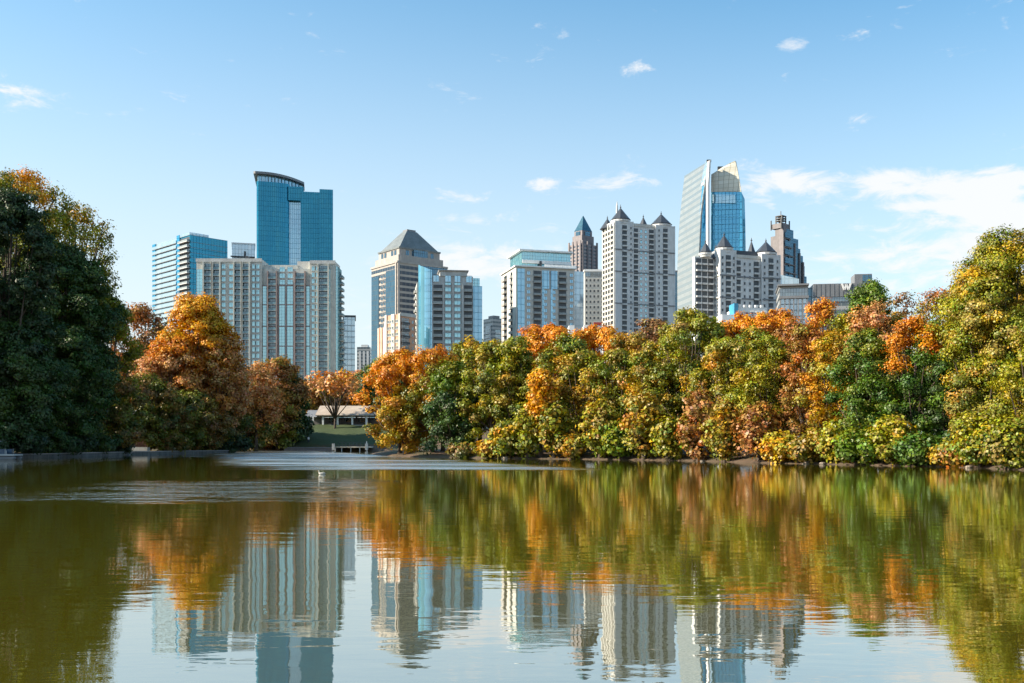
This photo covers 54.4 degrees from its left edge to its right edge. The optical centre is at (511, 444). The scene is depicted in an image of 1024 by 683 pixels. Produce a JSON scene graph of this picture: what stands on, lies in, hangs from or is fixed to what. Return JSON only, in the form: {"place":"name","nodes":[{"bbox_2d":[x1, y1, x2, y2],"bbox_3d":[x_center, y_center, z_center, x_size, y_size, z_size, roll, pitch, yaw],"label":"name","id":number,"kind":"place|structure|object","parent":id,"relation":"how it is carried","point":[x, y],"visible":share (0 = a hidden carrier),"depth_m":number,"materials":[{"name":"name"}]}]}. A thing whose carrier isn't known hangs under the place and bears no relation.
{"place":"outdoors","nodes":[
{"label":"outdoors","id":0,"kind":"place"},
{"bbox_2d":[0,451,1023,682],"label":"water","id":1,"kind":"structure","parent":0,"point":[294,567],"depth_m":13.30,"materials":[{"name":"green liquid"}]},
{"bbox_2d":[0,0,1023,434],"label":"sky","id":2,"kind":"structure","parent":0,"point":[888,135],"materials":[{"name":"blue"}]},
{"bbox_2d":[14,424,1023,469],"bbox_3d":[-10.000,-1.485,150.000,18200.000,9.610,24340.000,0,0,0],"label":"ground","id":3,"kind":"structure","parent":0,"point":[326,435],"depth_m":150.62,"materials":[{"name":"green plant"}]},
{"bbox_2d":[0,423,48,454],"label":"shrub","id":4,"kind":"object","parent":3,"relation":"on","point":[26,444],"visible":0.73,"depth_m":119.86,"materials":[{"name":"green plant"}]},
{"bbox_2d":[0,186,73,421],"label":"tree","id":5,"kind":"object","parent":3,"relation":"on","point":[22,292],"visible":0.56,"depth_m":122.34,"materials":[{"name":"green plant"}]},
{"bbox_2d":[0,315,79,452],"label":"tree","id":6,"kind":"object","parent":3,"relation":"on","point":[37,399],"visible":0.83,"depth_m":120.23,"materials":[{"name":"green plant"}]},
{"bbox_2d":[0,164,86,304],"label":"tree","id":7,"kind":"object","parent":3,"relation":"on","point":[33,186],"visible":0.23,"depth_m":143.87,"materials":[{"name":"green plant"}]},
{"bbox_2d":[10,240,128,423],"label":"tree","id":8,"kind":"object","parent":3,"relation":"on","point":[84,290],"visible":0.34,"depth_m":141.56,"materials":[{"name":"green plant"}]},
{"bbox_2d":[40,324,122,454],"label":"tree","id":9,"kind":"object","parent":3,"relation":"on","point":[84,351],"visible":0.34,"depth_m":135.19,"materials":[{"name":"green plant"}]},
{"bbox_2d":[47,200,123,318],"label":"tree","id":10,"kind":"object","parent":3,"relation":"on","point":[90,236],"visible":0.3,"depth_m":159.17,"materials":[{"name":"green plant"}]},
{"bbox_2d":[84,429,123,453],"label":"shrub","id":11,"kind":"object","parent":3,"relation":"on","point":[107,443],"visible":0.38,"depth_m":147.44,"materials":[{"name":"green plant"}]},
{"bbox_2d":[90,369,151,447],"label":"tree","id":12,"kind":"object","parent":3,"relation":"on","point":[125,428],"visible":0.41,"depth_m":154.17,"materials":[{"name":"green plant"}]},
{"bbox_2d":[94,287,148,430],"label":"tree","id":13,"kind":"object","parent":3,"relation":"on","point":[122,332],"visible":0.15,"depth_m":160.75,"materials":[{"name":"green plant"}]},
{"bbox_2d":[21,450,228,457],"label":"seawall","id":14,"kind":"object","parent":3,"relation":"on","point":[42,455],"visible":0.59,"depth_m":151.70,"materials":[{"name":"concrete"}]},
{"bbox_2d":[109,302,170,383],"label":"tree","id":15,"kind":"object","parent":3,"relation":"on","point":[143,314],"visible":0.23,"depth_m":223.08,"materials":[{"name":"brown plant"}]},
{"bbox_2d":[124,370,188,446],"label":"tree","id":16,"kind":"object","parent":3,"relation":"on","point":[159,421],"visible":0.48,"depth_m":174.90,"materials":[{"name":"green plant"}]},
{"bbox_2d":[147,430,191,451],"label":"shrub","id":17,"kind":"object","parent":3,"relation":"on","point":[166,444],"visible":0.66,"depth_m":178.23,"materials":[{"name":"green plant"}]},
{"bbox_2d":[129,332,210,413],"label":"tree","id":18,"kind":"object","parent":3,"relation":"on","point":[161,360],"visible":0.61,"depth_m":189.14,"materials":[{"name":"orange plant"}]},
{"bbox_2d":[152,232,227,338],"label":"balcony tower","id":19,"kind":"structure","parent":3,"relation":"on","point":[174,267],"depth_m":572.61,"materials":[{"name":"blue glass"},{"name":"white concrete"}]},
{"bbox_2d":[151,386,235,453],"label":"tree","id":20,"kind":"object","parent":3,"relation":"on","point":[197,425],"visible":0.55,"depth_m":185.29,"materials":[{"name":"green plant"}]},
{"bbox_2d":[157,291,248,397],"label":"tree","id":21,"kind":"object","parent":3,"relation":"on","point":[203,321],"visible":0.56,"depth_m":193.77,"materials":[{"name":"orange plant"}]},
{"bbox_2d":[192,334,256,449],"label":"tree","id":22,"kind":"object","parent":3,"relation":"on","point":[223,394],"visible":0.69,"depth_m":193.57,"materials":[{"name":"brown plant"}]},
{"bbox_2d":[209,401,256,450],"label":"tree","id":23,"kind":"object","parent":3,"relation":"on","point":[243,425],"visible":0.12,"depth_m":198.29,"materials":[{"name":"green plant"}]},
{"bbox_2d":[216,434,252,452],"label":"shrub","id":24,"kind":"object","parent":3,"relation":"on","point":[246,444],"visible":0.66,"depth_m":195.74,"materials":[{"name":"green plant"}]},
{"bbox_2d":[234,400,280,451],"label":"tree","id":25,"kind":"object","parent":3,"relation":"on","point":[263,433],"visible":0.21,"depth_m":235.59,"materials":[{"name":"green plant"}]},
{"bbox_2d":[233,360,289,451],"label":"tree","id":26,"kind":"object","parent":3,"relation":"on","point":[264,395],"visible":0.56,"depth_m":232.75,"materials":[{"name":"brown plant"}]},
{"bbox_2d":[196,256,344,418],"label":"apartment block","id":27,"kind":"structure","parent":3,"relation":"on","point":[295,313],"depth_m":499.94,"materials":[{"name":"beige paint"}]},
{"bbox_2d":[253,405,304,450],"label":"tree","id":28,"kind":"object","parent":3,"relation":"on","point":[281,428],"visible":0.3,"depth_m":259.46,"materials":[{"name":"green plant"}]},
{"bbox_2d":[252,354,311,448],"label":"tree","id":29,"kind":"object","parent":3,"relation":"on","point":[284,369],"visible":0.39,"depth_m":259.47,"materials":[{"name":"brown plant"}]},
{"bbox_2d":[253,171,332,264],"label":"glass skyscraper","id":30,"kind":"structure","parent":3,"relation":"on","point":[294,222],"depth_m":769.03,"materials":[{"name":"blue glass"}]},
{"bbox_2d":[303,377,342,412],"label":"tree","id":31,"kind":"object","parent":3,"relation":"on","point":[315,401],"visible":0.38,"depth_m":313.26,"materials":[{"name":"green plant"}]},
{"bbox_2d":[304,368,363,428],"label":"tree","id":32,"kind":"object","parent":3,"relation":"on","point":[334,390],"visible":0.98,"depth_m":278.90,"materials":[{"name":"orange plant"}]},
{"bbox_2d":[307,406,382,424],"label":"pavilion","id":33,"kind":"structure","parent":3,"relation":"on","point":[320,414],"depth_m":287.60,"materials":[{"name":"concrete"}]},
{"bbox_2d":[342,315,355,417],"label":"slim tower","id":34,"kind":"structure","parent":3,"relation":"on","point":[348,337],"depth_m":560.52,"materials":[{"name":"white glass"}]},
{"bbox_2d":[353,357,410,405],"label":"tree","id":35,"kind":"object","parent":3,"relation":"on","point":[361,374],"visible":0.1,"depth_m":304.99,"materials":[{"name":"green plant"}]},
{"bbox_2d":[349,346,435,453],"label":"tree","id":36,"kind":"object","parent":3,"relation":"on","point":[391,411],"visible":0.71,"depth_m":140.96,"materials":[{"name":"orange plant"}]},
{"bbox_2d":[377,312,415,367],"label":"brick block","id":37,"kind":"structure","parent":3,"relation":"on","point":[398,330],"depth_m":454.06,"materials":[{"name":"beige paint"}]},
{"bbox_2d":[370,229,447,417],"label":"pyramid tower","id":38,"kind":"structure","parent":3,"relation":"on","point":[404,254],"depth_m":632.26,"materials":[{"name":"beige concrete"}]},
{"bbox_2d":[401,343,459,452],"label":"tree","id":39,"kind":"object","parent":3,"relation":"on","point":[433,357],"visible":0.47,"depth_m":137.88,"materials":[{"name":"orange plant"}]},
{"bbox_2d":[414,265,481,366],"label":"condo tower","id":40,"kind":"structure","parent":3,"relation":"on","point":[448,308],"depth_m":481.80,"materials":[{"name":"glass"}]},
{"bbox_2d":[419,358,487,454],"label":"tree","id":41,"kind":"object","parent":3,"relation":"on","point":[445,427],"visible":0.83,"depth_m":131.73,"materials":[{"name":"green plant"}]},
{"bbox_2d":[445,441,476,457],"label":"shrub","id":42,"kind":"object","parent":3,"relation":"on","point":[462,450],"visible":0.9,"depth_m":123.09,"materials":[{"name":"green plant"}]},
{"bbox_2d":[453,344,493,441],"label":"tree","id":43,"kind":"object","parent":3,"relation":"on","point":[469,357],"visible":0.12,"depth_m":134.76,"materials":[{"name":"green plant"}]},
{"bbox_2d":[453,338,524,439],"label":"tree","id":44,"kind":"object","parent":3,"relation":"on","point":[483,381],"visible":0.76,"depth_m":128.01,"materials":[{"name":"green plant"}]},
{"bbox_2d":[483,315,501,428],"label":"distant condo","id":45,"kind":"structure","parent":3,"relation":"on","point":[492,326],"depth_m":802.78,"materials":[{"name":"grey metal"}]},
{"bbox_2d":[485,419,520,458],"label":"shrub","id":46,"kind":"object","parent":3,"relation":"on","point":[502,437],"visible":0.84,"depth_m":117.42,"materials":[{"name":"green plant"}]},
{"bbox_2d":[490,335,534,423],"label":"tree","id":47,"kind":"object","parent":3,"relation":"on","point":[519,346],"visible":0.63,"depth_m":125.69,"materials":[{"name":"green plant"}]},
{"bbox_2d":[511,407,541,458],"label":"shrub","id":48,"kind":"object","parent":3,"relation":"on","point":[527,439],"visible":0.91,"depth_m":116.22,"materials":[{"name":"green plant"}]},
{"bbox_2d":[500,249,583,439],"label":"condo tower","id":49,"kind":"structure","parent":3,"relation":"on","point":[541,288],"depth_m":505.87,"materials":[{"name":"beige paint"}]},
{"bbox_2d":[523,368,560,457],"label":"tree","id":50,"kind":"object","parent":3,"relation":"on","point":[541,395],"visible":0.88,"depth_m":116.16,"materials":[{"name":"orange plant"}]},
{"bbox_2d":[515,322,570,449],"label":"tree","id":51,"kind":"object","parent":3,"relation":"on","point":[549,332],"visible":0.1,"depth_m":137.89,"materials":[{"name":"orange plant"}]},
{"bbox_2d":[518,346,581,452],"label":"tree","id":52,"kind":"object","parent":3,"relation":"on","point":[553,360],"visible":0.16,"depth_m":123.15,"materials":[{"name":"green plant"}]},
{"bbox_2d":[532,403,578,457],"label":"shrub","id":53,"kind":"object","parent":3,"relation":"on","point":[551,428],"visible":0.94,"depth_m":114.77,"materials":[{"name":"green plant"}]},
{"bbox_2d":[549,332,594,415],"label":"tree","id":54,"kind":"object","parent":3,"relation":"on","point":[566,342],"visible":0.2,"depth_m":127.43,"materials":[{"name":"green plant"}]},
{"bbox_2d":[553,428,591,458],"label":"shrub","id":55,"kind":"object","parent":3,"relation":"on","point":[573,446],"visible":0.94,"depth_m":112.93,"materials":[{"name":"yellow plant"}]},
{"bbox_2d":[551,349,611,444],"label":"tree","id":56,"kind":"object","parent":3,"relation":"on","point":[582,393],"visible":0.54,"depth_m":119.19,"materials":[{"name":"green plant"}]},
{"bbox_2d":[568,216,597,271],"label":"peaked tower","id":57,"kind":"structure","parent":3,"relation":"on","point":[583,248],"depth_m":1088.77,"materials":[{"name":"concrete"}]},
{"bbox_2d":[555,322,626,388],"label":"tree","id":58,"kind":"object","parent":3,"relation":"on","point":[595,338],"visible":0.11,"depth_m":132.96,"materials":[{"name":"orange plant"}]},
{"bbox_2d":[583,269,601,324],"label":"hotel block","id":59,"kind":"structure","parent":3,"relation":"on","point":[592,295],"depth_m":610.00,"materials":[{"name":"beige paint"}]},
{"bbox_2d":[575,398,619,457],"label":"shrub","id":60,"kind":"object","parent":3,"relation":"on","point":[594,435],"visible":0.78,"depth_m":111.21,"materials":[{"name":"green plant"}]},
{"bbox_2d":[579,348,639,424],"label":"tree","id":61,"kind":"object","parent":3,"relation":"on","point":[619,406],"visible":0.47,"depth_m":116.39,"materials":[{"name":"green plant"}]},
{"bbox_2d":[598,420,639,458],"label":"shrub","id":62,"kind":"object","parent":3,"relation":"on","point":[613,439],"visible":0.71,"depth_m":108.57,"materials":[{"name":"green plant"}]},
{"bbox_2d":[606,330,647,415],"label":"tree","id":63,"kind":"object","parent":3,"relation":"on","point":[629,343],"visible":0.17,"depth_m":121.98,"materials":[{"name":"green plant"}]},
{"bbox_2d":[600,203,674,361],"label":"castle tower","id":64,"kind":"structure","parent":3,"relation":"on","point":[638,271],"depth_m":567.30,"materials":[{"name":"beige paint"}]},
{"bbox_2d":[614,389,666,459],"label":"shrub","id":65,"kind":"object","parent":3,"relation":"on","point":[643,407],"visible":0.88,"depth_m":106.19,"materials":[{"name":"green plant"}]},
{"bbox_2d":[617,339,682,452],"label":"tree","id":66,"kind":"object","parent":3,"relation":"on","point":[650,353],"visible":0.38,"depth_m":111.76,"materials":[{"name":"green plant"}]},
{"bbox_2d":[635,316,680,447],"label":"tree","id":67,"kind":"object","parent":3,"relation":"on","point":[650,330],"visible":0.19,"depth_m":136.79,"materials":[{"name":"brown plant"}]},
{"bbox_2d":[645,415,687,459],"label":"shrub","id":68,"kind":"object","parent":3,"relation":"on","point":[664,440],"visible":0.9,"depth_m":103.29,"materials":[{"name":"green plant"}]},
{"bbox_2d":[638,305,733,454],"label":"tree","id":69,"kind":"object","parent":3,"relation":"on","point":[691,320],"visible":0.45,"depth_m":108.63,"materials":[{"name":"green plant"}]},
{"bbox_2d":[673,390,717,460],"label":"shrub","id":70,"kind":"object","parent":3,"relation":"on","point":[691,432],"visible":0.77,"depth_m":99.87,"materials":[{"name":"brown plant"}]},
{"bbox_2d":[677,160,745,338],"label":"glass skyscraper","id":71,"kind":"structure","parent":3,"relation":"on","point":[727,209],"depth_m":809.07,"materials":[{"name":"white glass"}]},
{"bbox_2d":[697,398,744,461],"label":"shrub","id":72,"kind":"object","parent":3,"relation":"on","point":[719,435],"visible":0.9,"depth_m":95.62,"materials":[{"name":"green plant"}]},
{"bbox_2d":[687,336,760,438],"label":"tree","id":73,"kind":"object","parent":3,"relation":"on","point":[728,348],"visible":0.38,"depth_m":100.43,"materials":[{"name":"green plant"}]},
{"bbox_2d":[701,311,755,452],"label":"tree","id":74,"kind":"object","parent":3,"relation":"on","point":[742,321],"visible":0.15,"depth_m":111.47,"materials":[{"name":"orange plant"}]},
{"bbox_2d":[692,234,780,357],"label":"castle tower","id":75,"kind":"structure","parent":3,"relation":"on","point":[725,275],"depth_m":443.90,"materials":[{"name":"beige paint"}]},
{"bbox_2d":[716,303,766,334],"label":"building","id":76,"kind":"structure","parent":3,"relation":"on","point":[734,308],"depth_m":330.27,"materials":[{"name":"white paint"}]},
{"bbox_2d":[726,322,781,452],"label":"tree","id":77,"kind":"object","parent":3,"relation":"on","point":[750,333],"visible":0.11,"depth_m":105.27,"materials":[{"name":"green plant"}]},
{"bbox_2d":[724,401,790,460],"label":"shrub","id":78,"kind":"object","parent":3,"relation":"on","point":[760,419],"visible":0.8,"depth_m":90.93,"materials":[{"name":"brown plant"}]},
{"bbox_2d":[722,335,801,451],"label":"tree","id":79,"kind":"object","parent":3,"relation":"on","point":[765,386],"visible":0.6,"depth_m":94.86,"materials":[{"name":"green plant"}]},
{"bbox_2d":[741,308,805,425],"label":"tree","id":80,"kind":"object","parent":3,"relation":"on","point":[764,321],"visible":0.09,"depth_m":106.94,"materials":[{"name":"orange plant"}]},
{"bbox_2d":[754,428,801,463],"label":"shrub","id":81,"kind":"object","parent":3,"relation":"on","point":[774,451],"visible":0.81,"depth_m":88.44,"materials":[{"name":"yellow plant"}]},
{"bbox_2d":[770,211,806,283],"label":"stepped tower","id":82,"kind":"structure","parent":3,"relation":"on","point":[784,243],"depth_m":1026.41,"materials":[{"name":"grey concrete"}]},
{"bbox_2d":[766,317,815,436],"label":"tree","id":83,"kind":"object","parent":3,"relation":"on","point":[787,336],"visible":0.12,"depth_m":101.83,"materials":[{"name":"orange plant"}]},
{"bbox_2d":[775,283,811,436],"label":"office block","id":84,"kind":"structure","parent":3,"relation":"on","point":[796,298],"depth_m":408.40,"materials":[{"name":"grey glass"}]},
{"bbox_2d":[774,322,835,436],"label":"tree","id":85,"kind":"object","parent":3,"relation":"on","point":[809,334],"visible":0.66,"depth_m":91.38,"materials":[{"name":"orange plant"}]},
{"bbox_2d":[779,432,831,463],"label":"shrub","id":86,"kind":"object","parent":3,"relation":"on","point":[801,448],"visible":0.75,"depth_m":85.25,"materials":[{"name":"yellow plant"}]},
{"bbox_2d":[797,297,847,431],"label":"tree","id":87,"kind":"object","parent":3,"relation":"on","point":[825,306],"visible":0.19,"depth_m":103.42,"materials":[{"name":"orange plant"}]},
{"bbox_2d":[792,331,855,436],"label":"tree","id":88,"kind":"object","parent":3,"relation":"on","point":[823,412],"visible":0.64,"depth_m":88.25,"materials":[{"name":"yellow plant"}]},
{"bbox_2d":[812,418,858,463],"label":"shrub","id":89,"kind":"object","parent":3,"relation":"on","point":[830,431],"visible":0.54,"depth_m":83.40,"materials":[{"name":"yellow plant"}]},
{"bbox_2d":[810,274,871,434],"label":"hotel block","id":90,"kind":"structure","parent":3,"relation":"on","point":[836,292],"depth_m":448.42,"materials":[{"name":"grey metal"}]},
{"bbox_2d":[815,313,867,419],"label":"tree","id":91,"kind":"object","parent":3,"relation":"on","point":[843,323],"visible":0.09,"depth_m":97.11,"materials":[{"name":"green plant"}]},
{"bbox_2d":[831,423,884,464],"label":"shrub","id":92,"kind":"object","parent":3,"relation":"on","point":[855,445],"visible":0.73,"depth_m":80.76,"materials":[{"name":"green plant"}]},
{"bbox_2d":[833,277,898,354],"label":"tree","id":93,"kind":"object","parent":3,"relation":"on","point":[873,290],"visible":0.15,"depth_m":107.02,"materials":[{"name":"green plant"}]},
{"bbox_2d":[822,327,918,431],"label":"tree","id":94,"kind":"object","parent":3,"relation":"on","point":[863,410],"visible":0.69,"depth_m":83.40,"materials":[{"name":"green plant"}]},
{"bbox_2d":[840,298,902,410],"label":"tree","id":95,"kind":"object","parent":3,"relation":"on","point":[872,317],"visible":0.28,"depth_m":91.60,"materials":[{"name":"orange plant"}]},
{"bbox_2d":[865,412,920,464],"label":"shrub","id":96,"kind":"object","parent":3,"relation":"on","point":[893,428],"visible":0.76,"depth_m":78.13,"materials":[{"name":"yellow plant"}]},
{"bbox_2d":[884,289,921,350],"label":"tree","id":97,"kind":"object","parent":3,"relation":"on","point":[898,300],"visible":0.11,"depth_m":102.03,"materials":[{"name":"brown plant"}]},
{"bbox_2d":[868,314,954,440],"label":"tree","id":98,"kind":"object","parent":3,"relation":"on","point":[909,386],"visible":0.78,"depth_m":80.42,"materials":[{"name":"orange plant"}]},
{"bbox_2d":[886,429,944,465],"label":"shrub","id":99,"kind":"object","parent":3,"relation":"on","point":[912,451],"visible":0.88,"depth_m":76.04,"materials":[{"name":"green plant"}]},
{"bbox_2d":[911,286,949,432],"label":"tree","id":100,"kind":"object","parent":3,"relation":"on","point":[924,309],"visible":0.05,"depth_m":97.60,"materials":[{"name":"orange plant"}]},
{"bbox_2d":[918,346,974,442],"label":"tree","id":101,"kind":"object","parent":3,"relation":"on","point":[940,422],"visible":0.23,"depth_m":79.09,"materials":[{"name":"green plant"}]},
{"bbox_2d":[924,437,969,466],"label":"shrub","id":102,"kind":"object","parent":3,"relation":"on","point":[942,455],"visible":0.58,"depth_m":73.51,"materials":[{"name":"yellow plant"}]},
{"bbox_2d":[945,406,1000,467],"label":"shrub","id":103,"kind":"object","parent":3,"relation":"on","point":[965,445],"visible":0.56,"depth_m":70.77,"materials":[{"name":"yellow plant"}]},
{"bbox_2d":[924,223,1023,418],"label":"tree","id":104,"kind":"object","parent":3,"relation":"on","point":[994,271],"visible":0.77,"depth_m":74.01,"materials":[{"name":"green plant"}]},
{"bbox_2d":[939,296,1022,429],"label":"tree","id":105,"kind":"object","parent":3,"relation":"on","point":[971,398],"visible":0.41,"depth_m":74.30,"materials":[{"name":"yellow plant"}]},
{"bbox_2d":[970,411,1023,468],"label":"shrub","id":106,"kind":"object","parent":3,"relation":"on","point":[1002,441],"visible":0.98,"depth_m":66.59,"materials":[{"name":"green plant"}]},
{"bbox_2d":[982,325,1023,460],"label":"tree","id":107,"kind":"object","parent":3,"relation":"on","point":[1014,389],"visible":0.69,"depth_m":68.07,"materials":[{"name":"yellow plant"}]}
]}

